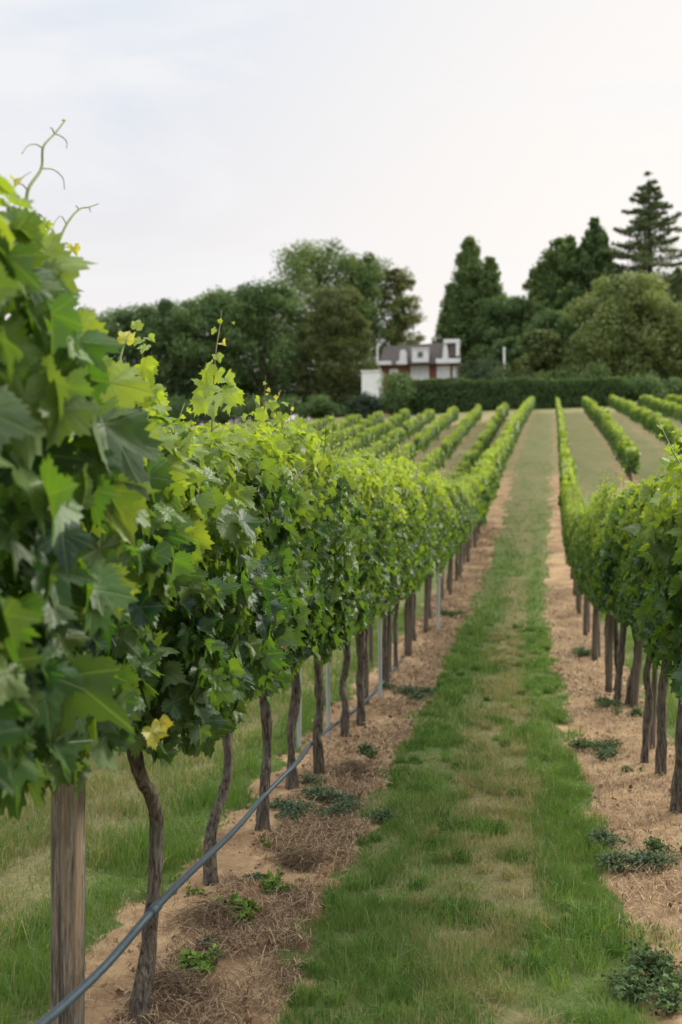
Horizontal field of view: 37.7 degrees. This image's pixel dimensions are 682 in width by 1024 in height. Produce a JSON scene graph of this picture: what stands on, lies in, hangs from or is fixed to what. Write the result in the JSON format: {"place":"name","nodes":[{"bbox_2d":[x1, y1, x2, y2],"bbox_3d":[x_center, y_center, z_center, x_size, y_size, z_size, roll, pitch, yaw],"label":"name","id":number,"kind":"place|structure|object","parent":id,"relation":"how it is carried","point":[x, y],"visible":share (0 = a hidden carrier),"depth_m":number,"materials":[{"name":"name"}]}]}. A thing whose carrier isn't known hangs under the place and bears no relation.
{"place":"outdoors","nodes":[
{"label":"outdoors","id":0,"kind":"place"},
{"bbox_2d":[0,462,678,1023],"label":"grass","id":1,"kind":"structure","parent":0,"point":[514,928],"depth_m":4.81,"materials":[{"name":"plant"}]},
{"bbox_2d":[0,403,681,1023],"bbox_3d":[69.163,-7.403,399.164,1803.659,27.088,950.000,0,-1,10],"label":"ground","id":2,"kind":"structure","parent":0,"point":[590,451],"depth_m":5.52,"materials":[{"name":"soil"}]},
{"bbox_2d":[50,621,84,1023],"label":"wooden post","id":3,"kind":"object","parent":2,"relation":"on","point":[67,844],"visible":0.48,"depth_m":2.90,"materials":[{"name":"brown wood"}]},
{"bbox_2d":[0,118,163,815],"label":"grapevine","id":4,"kind":"object","parent":2,"relation":"on","point":[52,697],"visible":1,"depth_m":2.01,"materials":[{"name":"green plant"}]},
{"bbox_2d":[0,319,214,1023],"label":"grapevine","id":5,"kind":"object","parent":2,"relation":"on","point":[178,542],"visible":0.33,"depth_m":2.83,"materials":[{"name":"green plant"}]},
{"bbox_2d":[99,302,186,410],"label":"broad tree","id":6,"kind":"object","parent":2,"relation":"on","point":[124,318],"visible":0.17,"depth_m":117.51,"materials":[{"name":"green plant"}]},
{"bbox_2d":[7,311,311,885],"bbox_3d":[-0.562,0.431,4.035,0.934,2.570,2.151,0,-1,10],"label":"grapevine","id":7,"kind":"object","parent":2,"relation":"on","point":[244,591],"visible":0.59,"depth_m":3.35,"materials":[{"name":"green plant"}]},
{"bbox_2d":[112,954,222,1021],"bbox_3d":[-0.584,1.596,3.355,0.373,0.164,0.390,0,-1,10],"label":"dry grass mound","id":8,"kind":"object","parent":2,"relation":"on","point":[166,976],"visible":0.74,"depth_m":3.34,"materials":[{"name":"plant"}]},
{"bbox_2d":[125,297,242,427],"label":"broad tree","id":9,"kind":"object","parent":2,"relation":"on","point":[174,316],"visible":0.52,"depth_m":114.59,"materials":[{"name":"green plant"}]},
{"bbox_2d":[172,943,222,977],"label":"weed","id":10,"kind":"object","parent":2,"relation":"on","point":[191,958],"visible":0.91,"depth_m":3.51,"materials":[{"name":"green plant"}]},
{"bbox_2d":[164,392,234,425],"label":"shrub","id":11,"kind":"object","parent":2,"relation":"on","point":[176,408],"visible":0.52,"depth_m":106.35,"materials":[{"name":"green plant"}]},
{"bbox_2d":[157,890,258,940],"bbox_3d":[-0.518,1.598,3.945,0.423,0.205,0.434,0,-1,10],"label":"dry grass mound","id":12,"kind":"object","parent":2,"relation":"on","point":[214,909],"visible":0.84,"depth_m":3.92,"materials":[{"name":"plant"}]},
{"bbox_2d":[34,658,402,1023],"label":"irrigation hose","id":13,"kind":"object","parent":2,"relation":"on","point":[89,981],"visible":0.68,"depth_m":3.09,"materials":[{"name":"plastic"}]},
{"bbox_2d":[164,285,279,425],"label":"broad tree","id":14,"kind":"object","parent":2,"relation":"on","point":[208,296],"visible":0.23,"depth_m":116.88,"materials":[{"name":"green plant"}]},
{"bbox_2d":[211,892,262,924],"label":"weed","id":15,"kind":"object","parent":2,"relation":"on","point":[245,911],"visible":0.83,"depth_m":4.00,"materials":[{"name":"green plant"}]},
{"bbox_2d":[157,376,329,831],"bbox_3d":[-0.486,0.517,4.771,0.890,2.404,1.934,0,-1,10],"label":"grapevine","id":16,"kind":"object","parent":2,"relation":"on","point":[288,505],"visible":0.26,"depth_m":4.49,"materials":[{"name":"green plant"}]},
{"bbox_2d":[196,276,314,423],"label":"broad tree","id":17,"kind":"object","parent":2,"relation":"on","point":[270,301],"visible":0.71,"depth_m":115.09,"materials":[{"name":"green plant"}]},
{"bbox_2d":[230,393,301,421],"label":"shrub","id":18,"kind":"object","parent":2,"relation":"on","point":[284,408],"visible":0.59,"depth_m":104.93,"materials":[{"name":"green plant"}]},
{"bbox_2d":[259,866,285,893],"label":"weed","id":19,"kind":"object","parent":2,"relation":"on","point":[267,881],"visible":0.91,"depth_m":4.34,"materials":[{"name":"green plant"}]},
{"bbox_2d":[201,393,360,789],"bbox_3d":[-0.316,0.546,5.417,0.851,2.364,2.127,0,-1,10],"label":"grapevine","id":20,"kind":"object","parent":2,"relation":"on","point":[332,591],"visible":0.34,"depth_m":5.25,"materials":[{"name":"green plant"}]},
{"bbox_2d":[264,841,329,875],"bbox_3d":[-0.198,1.632,4.664,0.320,0.156,0.316,0,-1,10],"label":"dry grass mound","id":21,"kind":"object","parent":2,"relation":"on","point":[298,857],"visible":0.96,"depth_m":4.63,"materials":[{"name":"plant"}]},
{"bbox_2d":[270,795,324,809],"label":"weed","id":22,"kind":"object","parent":2,"relation":"on","point":[278,803],"visible":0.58,"depth_m":5.51,"materials":[{"name":"green plant"}]},
{"bbox_2d":[271,772,362,816],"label":"weed","id":23,"kind":"object","parent":2,"relation":"on","point":[331,794],"visible":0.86,"depth_m":5.66,"materials":[{"name":"green plant"}]},
{"bbox_2d":[296,392,347,419],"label":"shrub","id":24,"kind":"object","parent":2,"relation":"on","point":[318,407],"visible":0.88,"depth_m":103.91,"materials":[{"name":"green plant"}]},
{"bbox_2d":[266,237,387,420],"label":"broad tree","id":25,"kind":"object","parent":2,"relation":"on","point":[315,264],"visible":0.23,"depth_m":134.63,"materials":[{"name":"green plant"}]},
{"bbox_2d":[278,412,378,775],"bbox_3d":[-0.186,0.562,6.160,0.838,2.344,1.130,0,-1,10],"label":"grapevine","id":26,"kind":"object","parent":2,"relation":"on","point":[365,531],"visible":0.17,"depth_m":6.21,"materials":[{"name":"green plant"}]},
{"bbox_2d":[326,650,330,737],"bbox_3d":[-0.093,1.325,7.345,0.043,0.878,0.032,0,-1,10],"label":"metal stake","id":27,"kind":"object","parent":2,"relation":"on","point":[328,710],"visible":0.52,"depth_m":7.33,"materials":[{"name":"metal"}]},
{"bbox_2d":[289,284,377,418],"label":"broad tree","id":28,"kind":"object","parent":2,"relation":"on","point":[333,305],"visible":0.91,"depth_m":112.83,"materials":[{"name":"green plant"}]},
{"bbox_2d":[275,797,399,823],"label":"weed","id":29,"kind":"object","parent":2,"relation":"on","point":[336,808],"visible":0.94,"depth_m":5.35,"materials":[{"name":"green plant"}]},
{"bbox_2d":[326,754,382,781],"bbox_3d":[0.069,1.630,6.320,0.424,0.160,0.421,0,-1,10],"label":"dry grass mound","id":30,"kind":"object","parent":2,"relation":"on","point":[355,765],"visible":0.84,"depth_m":6.29,"materials":[{"name":"plant"}]},
{"bbox_2d":[332,422,386,737],"bbox_3d":[-0.040,0.552,7.160,0.785,2.382,1.546,0,-1,10],"label":"grapevine","id":31,"kind":"object","parent":2,"relation":"on","point":[366,482],"visible":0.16,"depth_m":7.07,"materials":[{"name":"green plant"}]},
{"bbox_2d":[344,391,385,417],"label":"shrub","id":32,"kind":"object","parent":2,"relation":"on","point":[366,406],"visible":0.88,"depth_m":93.58,"materials":[{"name":"green plant"}]},
{"bbox_2d":[49,523,681,1023],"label":"straw litter","id":33,"kind":"object","parent":2,"relation":"on","point":[247,939],"visible":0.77,"depth_m":4.97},
{"bbox_2d":[397,454,448,640],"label":"grapevine","id":34,"kind":"object","parent":33,"relation":"on","point":[438,525],"visible":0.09,"depth_m":12.65,"materials":[{"name":"green plant"}]},
{"bbox_2d":[320,251,421,391],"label":"broad tree","id":35,"kind":"object","parent":2,"relation":"on","point":[372,266],"visible":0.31,"depth_m":137.33,"materials":[{"name":"green plant"}]},
{"bbox_2d":[360,370,383,400],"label":"garden shed","id":36,"kind":"structure","parent":2,"relation":"on","point":[370,379],"depth_m":109.14,"materials":[{"name":"paint"}]},
{"bbox_2d":[327,416,417,725],"bbox_3d":[0.262,0.513,8.929,0.809,2.501,3.511,0,-1,10],"label":"grapevine","id":37,"kind":"object","parent":2,"relation":"on","point":[381,505],"visible":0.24,"depth_m":7.53,"materials":[{"name":"green plant"}]},
{"bbox_2d":[338,440,418,705],"bbox_3d":[0.234,0.544,8.633,0.884,2.433,1.300,0,-1,10],"label":"grapevine","id":38,"kind":"object","parent":2,"relation":"on","point":[400,530],"visible":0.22,"depth_m":8.55,"materials":[{"name":"green plant"}]},
{"bbox_2d":[378,611,381,699],"bbox_3d":[0.347,1.281,8.895,0.039,0.999,0.035,0,-1,10],"label":"metal stake","id":39,"kind":"object","parent":2,"relation":"on","point":[379,657],"visible":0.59,"depth_m":8.88,"materials":[{"name":"metal"}]},
{"bbox_2d":[386,605,390,682],"bbox_3d":[0.444,1.147,9.651,0.082,1.282,0.067,0,-1,-11],"label":"wooden stake","id":40,"kind":"object","parent":2,"relation":"on","point":[388,647],"visible":0.4,"depth_m":9.62,"materials":[{"name":"brown wood"}]},
{"bbox_2d":[355,434,432,682],"bbox_3d":[0.418,0.489,9.621,0.932,2.565,1.300,0,-1,10],"label":"grapevine","id":41,"kind":"object","parent":2,"relation":"on","point":[411,580],"visible":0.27,"depth_m":9.56,"materials":[{"name":"green plant"}]},
{"bbox_2d":[377,370,418,415],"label":"shrub","id":42,"kind":"object","parent":2,"relation":"on","point":[397,396],"visible":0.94,"depth_m":93.10,"materials":[{"name":"green plant"}]},
{"bbox_2d":[373,266,427,357],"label":"broad tree","id":43,"kind":"object","parent":2,"relation":"on","point":[402,282],"visible":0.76,"depth_m":138.83,"materials":[{"name":"green plant"}]},
{"bbox_2d":[373,443,434,670],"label":"grapevine","id":44,"kind":"object","parent":2,"relation":"on","point":[427,504],"visible":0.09,"depth_m":10.61,"materials":[{"name":"green plant"}]},
{"bbox_2d":[375,682,441,702],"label":"weed","id":45,"kind":"object","parent":2,"relation":"on","point":[413,692],"visible":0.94,"depth_m":9.22,"materials":[{"name":"green plant"}]},
{"bbox_2d":[406,591,412,656],"bbox_3d":[0.787,1.134,11.521,0.087,1.282,0.071,0,-1,10],"label":"wooden stake","id":46,"kind":"object","parent":2,"relation":"on","point":[409,630],"visible":0.45,"depth_m":11.50,"materials":[{"name":"brown wood"}]},
{"bbox_2d":[386,445,436,654],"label":"grapevine","id":47,"kind":"object","parent":2,"relation":"on","point":[428,561],"visible":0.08,"depth_m":11.50,"materials":[{"name":"green plant"}]},
{"bbox_2d":[376,339,461,414],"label":"house","id":48,"kind":"structure","parent":2,"relation":"on","point":[427,361],"depth_m":125.12,"materials":[{"name":"paint"}]},
{"bbox_2d":[411,365,428,379],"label":"window","id":49,"kind":"structure","parent":48,"relation":"in","point":[421,372],"depth_m":125.25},
{"bbox_2d":[423,576,428,632],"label":"wooden stake","id":50,"kind":"object","parent":2,"relation":"on","point":[426,604],"visible":0.48,"depth_m":13.36,"materials":[{"name":"brown wood"}]},
{"bbox_2d":[417,457,456,627],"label":"grapevine","id":51,"kind":"object","parent":2,"relation":"on","point":[438,489],"visible":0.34,"depth_m":13.34,"materials":[{"name":"green plant"}]},
{"bbox_2d":[420,461,459,618],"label":"grapevine","id":52,"kind":"object","parent":2,"relation":"on","point":[454,528],"visible":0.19,"depth_m":14.55,"materials":[{"name":"green plant"}]},
{"bbox_2d":[430,466,464,608],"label":"grapevine","id":53,"kind":"object","parent":2,"relation":"on","point":[453,497],"visible":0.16,"depth_m":15.27,"materials":[{"name":"green plant"}]},
{"bbox_2d":[431,281,471,374],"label":"conifer tree","id":54,"kind":"object","parent":2,"relation":"on","point":[450,309],"visible":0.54,"depth_m":128.77,"materials":[{"name":"green plant"}]},
{"bbox_2d":[223,393,681,477],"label":"vine rows","id":55,"kind":"object","parent":2,"relation":"on","point":[362,431],"visible":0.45,"depth_m":56.10,"materials":[{"name":"green plant"}]},
{"bbox_2d":[442,467,470,589],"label":"grapevine","id":56,"kind":"object","parent":2,"relation":"on","point":[462,497],"visible":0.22,"depth_m":17.27,"materials":[{"name":"green plant"}]},
{"bbox_2d":[446,475,474,580],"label":"grapevine","id":57,"kind":"object","parent":2,"relation":"on","point":[462,482],"visible":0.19,"depth_m":18.57,"materials":[{"name":"green plant"}]},
{"bbox_2d":[410,887,511,932],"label":"grass tussock","id":58,"kind":"object","parent":2,"relation":"on","point":[456,907],"depth_m":4.05,"materials":[{"name":"plant"}]},
{"bbox_2d":[437,235,487,378],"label":"conifer tree","id":59,"kind":"object","parent":2,"relation":"on","point":[468,263],"visible":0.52,"depth_m":129.83,"materials":[{"name":"green plant"}]},
{"bbox_2d":[460,480,477,571],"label":"grapevine","id":60,"kind":"object","parent":2,"relation":"on","point":[473,506],"visible":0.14,"depth_m":19.58,"materials":[{"name":"green plant"}]},
{"bbox_2d":[430,810,514,839],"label":"grass tussock","id":61,"kind":"object","parent":2,"relation":"on","point":[477,826],"depth_m":5.19,"materials":[{"name":"plant"}]},
{"bbox_2d":[451,354,498,384],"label":"shrub","id":62,"kind":"object","parent":2,"relation":"on","point":[484,373],"visible":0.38,"depth_m":101.80,"materials":[{"name":"green plant"}]},
{"bbox_2d":[465,471,490,540],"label":"grapevine","id":63,"kind":"object","parent":2,"relation":"on","point":[483,490],"visible":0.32,"depth_m":23.22,"materials":[{"name":"green plant"}]},
{"bbox_2d":[472,459,497,518],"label":"grapevine","id":64,"kind":"object","parent":2,"relation":"on","point":[493,476],"visible":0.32,"depth_m":26.36,"materials":[{"name":"green plant"}]},
{"bbox_2d":[466,256,507,376],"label":"conifer tree","id":65,"kind":"object","parent":2,"relation":"on","point":[488,283],"visible":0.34,"depth_m":128.03,"materials":[{"name":"green plant"}]},
{"bbox_2d":[468,713,515,725],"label":"grass tussock","id":66,"kind":"object","parent":2,"relation":"on","point":[497,719],"depth_m":7.99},
{"bbox_2d":[466,294,529,373],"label":"broad tree","id":67,"kind":"object","parent":2,"relation":"on","point":[506,312],"visible":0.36,"depth_m":125.10,"materials":[{"name":"green plant"}]},
{"bbox_2d":[388,376,625,414],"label":"hedge","id":68,"kind":"object","parent":2,"relation":"on","point":[437,397],"visible":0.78,"depth_m":93.18,"materials":[{"name":"green plant"}]},
{"bbox_2d":[482,333,532,379],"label":"broad tree","id":69,"kind":"object","parent":2,"relation":"on","point":[511,355],"visible":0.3,"depth_m":115.09,"materials":[{"name":"green plant"}]},
{"bbox_2d":[486,363,537,384],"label":"shrub","id":70,"kind":"object","parent":2,"relation":"on","point":[503,371],"visible":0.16,"depth_m":96.65,"materials":[{"name":"green plant"}]},
{"bbox_2d":[493,843,552,866],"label":"grass tussock","id":71,"kind":"object","parent":2,"relation":"on","point":[513,856],"depth_m":4.74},
{"bbox_2d":[505,267,552,339],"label":"conifer tree","id":72,"kind":"object","parent":2,"relation":"on","point":[529,285],"visible":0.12,"depth_m":123.99,"materials":[{"name":"green plant"}]},
{"bbox_2d":[512,328,567,382],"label":"broad tree","id":73,"kind":"object","parent":2,"relation":"on","point":[548,349],"visible":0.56,"depth_m":102.90,"materials":[{"name":"green plant"}]},
{"bbox_2d":[501,234,596,369],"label":"conifer tree","id":74,"kind":"object","parent":2,"relation":"on","point":[564,245],"visible":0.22,"depth_m":121.81,"materials":[{"name":"green plant"}]},
{"bbox_2d":[508,305,596,379],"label":"broad tree","id":75,"kind":"object","parent":2,"relation":"on","point":[549,319],"visible":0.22,"depth_m":111.76,"materials":[{"name":"green plant"}]},
{"bbox_2d":[532,248,577,308],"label":"broad tree","id":76,"kind":"object","parent":2,"relation":"on","point":[546,282],"visible":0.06,"depth_m":123.25,"materials":[{"name":"green plant"}]},
{"bbox_2d":[532,364,583,384],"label":"shrub","id":77,"kind":"object","parent":2,"relation":"on","point":[559,374],"visible":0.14,"depth_m":98.28,"materials":[{"name":"green plant"}]},
{"bbox_2d":[563,496,585,609],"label":"grapevine","id":78,"kind":"object","parent":2,"relation":"on","point":[570,518],"visible":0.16,"depth_m":15.42,"materials":[{"name":"green plant"}]},
{"bbox_2d":[566,495,598,632],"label":"grapevine","id":79,"kind":"object","parent":2,"relation":"on","point":[573,526],"visible":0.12,"depth_m":13.32,"materials":[{"name":"green plant"}]},
{"bbox_2d":[568,483,608,656],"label":"grapevine","id":80,"kind":"object","parent":2,"relation":"on","point":[574,553],"visible":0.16,"depth_m":11.40,"materials":[{"name":"green plant"}]},
{"bbox_2d":[564,735,623,751],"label":"weed","id":81,"kind":"object","parent":2,"relation":"on","point":[588,744],"visible":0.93,"depth_m":6.98,"materials":[{"name":"green plant"}]},
{"bbox_2d":[591,605,598,660],"bbox_3d":[2.852,1.130,11.173,0.106,1.282,0.071,0,-1,10],"label":"wooden stake","id":82,"kind":"object","parent":2,"relation":"on","point":[595,627],"visible":0.36,"depth_m":11.15,"materials":[{"name":"brown wood"}]},
{"bbox_2d":[557,216,642,400],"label":"conifer tree","id":83,"kind":"object","parent":2,"relation":"on","point":[594,241],"visible":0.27,"depth_m":119.68,"materials":[{"name":"green plant"}]},
{"bbox_2d":[574,469,626,671],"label":"grapevine","id":84,"kind":"object","parent":2,"relation":"on","point":[586,582],"visible":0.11,"depth_m":10.42,"materials":[{"name":"green plant"}]},
{"bbox_2d":[525,905,681,964],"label":"grass tussock","id":85,"kind":"object","parent":2,"relation":"on","point":[562,925],"depth_m":3.83,"materials":[{"name":"plant"}]},
{"bbox_2d":[578,359,631,398],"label":"shrub","id":86,"kind":"object","parent":2,"relation":"on","point":[601,374],"visible":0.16,"depth_m":93.75,"materials":[{"name":"green plant"}]},
{"bbox_2d":[590,745,621,761],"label":"weed","id":87,"kind":"object","parent":2,"relation":"on","point":[602,753],"visible":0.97,"depth_m":6.72,"materials":[{"name":"green plant"}]},
{"bbox_2d":[580,461,635,691],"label":"grapevine","id":88,"kind":"object","parent":2,"relation":"on","point":[597,514],"visible":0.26,"depth_m":9.32,"materials":[{"name":"green plant"}]},
{"bbox_2d":[590,496,626,702],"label":"grapevine","id":89,"kind":"object","parent":2,"relation":"on","point":[599,597],"visible":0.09,"depth_m":8.70,"materials":[{"name":"green plant"}]},
{"bbox_2d":[605,612,613,692],"bbox_3d":[2.508,1.143,9.303,0.104,1.282,0.075,0,-1,10],"label":"wooden stake","id":90,"kind":"object","parent":2,"relation":"on","point":[609,655],"visible":0.44,"depth_m":9.28,"materials":[{"name":"brown wood"}]},
{"bbox_2d":[597,480,640,704],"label":"grapevine","id":91,"kind":"object","parent":2,"relation":"on","point":[614,535],"visible":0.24,"depth_m":7.49,"materials":[{"name":"green plant"}]},
{"bbox_2d":[560,270,681,381],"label":"broad tree","id":92,"kind":"object","parent":2,"relation":"on","point":[612,337],"visible":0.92,"depth_m":100.07,"materials":[{"name":"green plant"}]},
{"bbox_2d":[572,171,681,379],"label":"conifer tree","id":93,"kind":"object","parent":2,"relation":"on","point":[642,257],"visible":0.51,"depth_m":115.11,"materials":[{"name":"green plant"}]},
{"bbox_2d":[624,447,641,482],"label":"grapevine","id":94,"kind":"object","parent":2,"relation":"on","point":[636,462],"visible":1,"depth_m":32.12,"materials":[{"name":"green plant"}]},
{"bbox_2d":[586,825,681,874],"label":"weed","id":95,"kind":"object","parent":2,"relation":"on","point":[643,857],"visible":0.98,"depth_m":4.61,"materials":[{"name":"green plant"}]},
{"bbox_2d":[630,639,643,708],"bbox_3d":[2.546,1.359,8.578,0.149,0.842,0.078,0,-1,10],"label":"wooden stake","id":96,"kind":"object","parent":2,"relation":"on","point":[636,677],"visible":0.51,"depth_m":8.55,"materials":[{"name":"brown wood"}]},
{"bbox_2d":[618,467,659,762],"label":"grapevine","id":97,"kind":"object","parent":2,"relation":"on","point":[629,592],"visible":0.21,"depth_m":6.57,"materials":[{"name":"green plant"}]},
{"bbox_2d":[600,937,681,1016],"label":"weed","id":98,"kind":"object","parent":2,"relation":"on","point":[656,968],"visible":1,"depth_m":3.36,"materials":[{"name":"green plant"}]},
{"bbox_2d":[614,370,668,404],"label":"shrub","id":99,"kind":"object","parent":2,"relation":"on","point":[648,386],"visible":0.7,"depth_m":91.08,"materials":[{"name":"green plant"}]},
{"bbox_2d":[621,419,681,703],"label":"grapevine","id":100,"kind":"object","parent":2,"relation":"on","point":[656,545],"visible":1,"depth_m":3.95,"materials":[{"name":"green plant"}]},
{"bbox_2d":[630,471,676,775],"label":"grapevine","id":101,"kind":"object","parent":2,"relation":"on","point":[651,650],"visible":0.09,"depth_m":6.21,"materials":[{"name":"green plant"}]},
{"bbox_2d":[649,663,657,749],"bbox_3d":[2.178,1.399,6.962,0.063,0.720,0.040,0,-1,10],"label":"wooden stake","id":102,"kind":"object","parent":2,"relation":"on","point":[652,743],"visible":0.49,"depth_m":6.95,"materials":[{"name":"brown wood"}]},
{"bbox_2d":[635,300,681,386],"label":"broad tree","id":103,"kind":"object","parent":2,"relation":"on","point":[677,373],"visible":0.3,"depth_m":101.09,"materials":[{"name":"green plant"}]},
{"bbox_2d":[642,833,681,856],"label":"weed","id":104,"kind":"object","parent":2,"relation":"on","point":[655,843],"visible":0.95,"depth_m":4.81,"materials":[{"name":"green plant"}]},
{"bbox_2d":[658,448,681,813],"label":"grapevine","id":105,"kind":"object","parent":2,"relation":"on","point":[676,796],"visible":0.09,"depth_m":5.40,"materials":[{"name":"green plant"}]},
{"bbox_2d":[659,375,681,399],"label":"shrub","id":106,"kind":"object","parent":2,"relation":"on","point":[673,385],"visible":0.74,"depth_m":92.07,"materials":[{"name":"green plant"}]},
{"bbox_2d":[0,0,681,425],"label":"sky","id":107,"kind":"structure","parent":0,"point":[209,138],"materials":[{"name":"white"}]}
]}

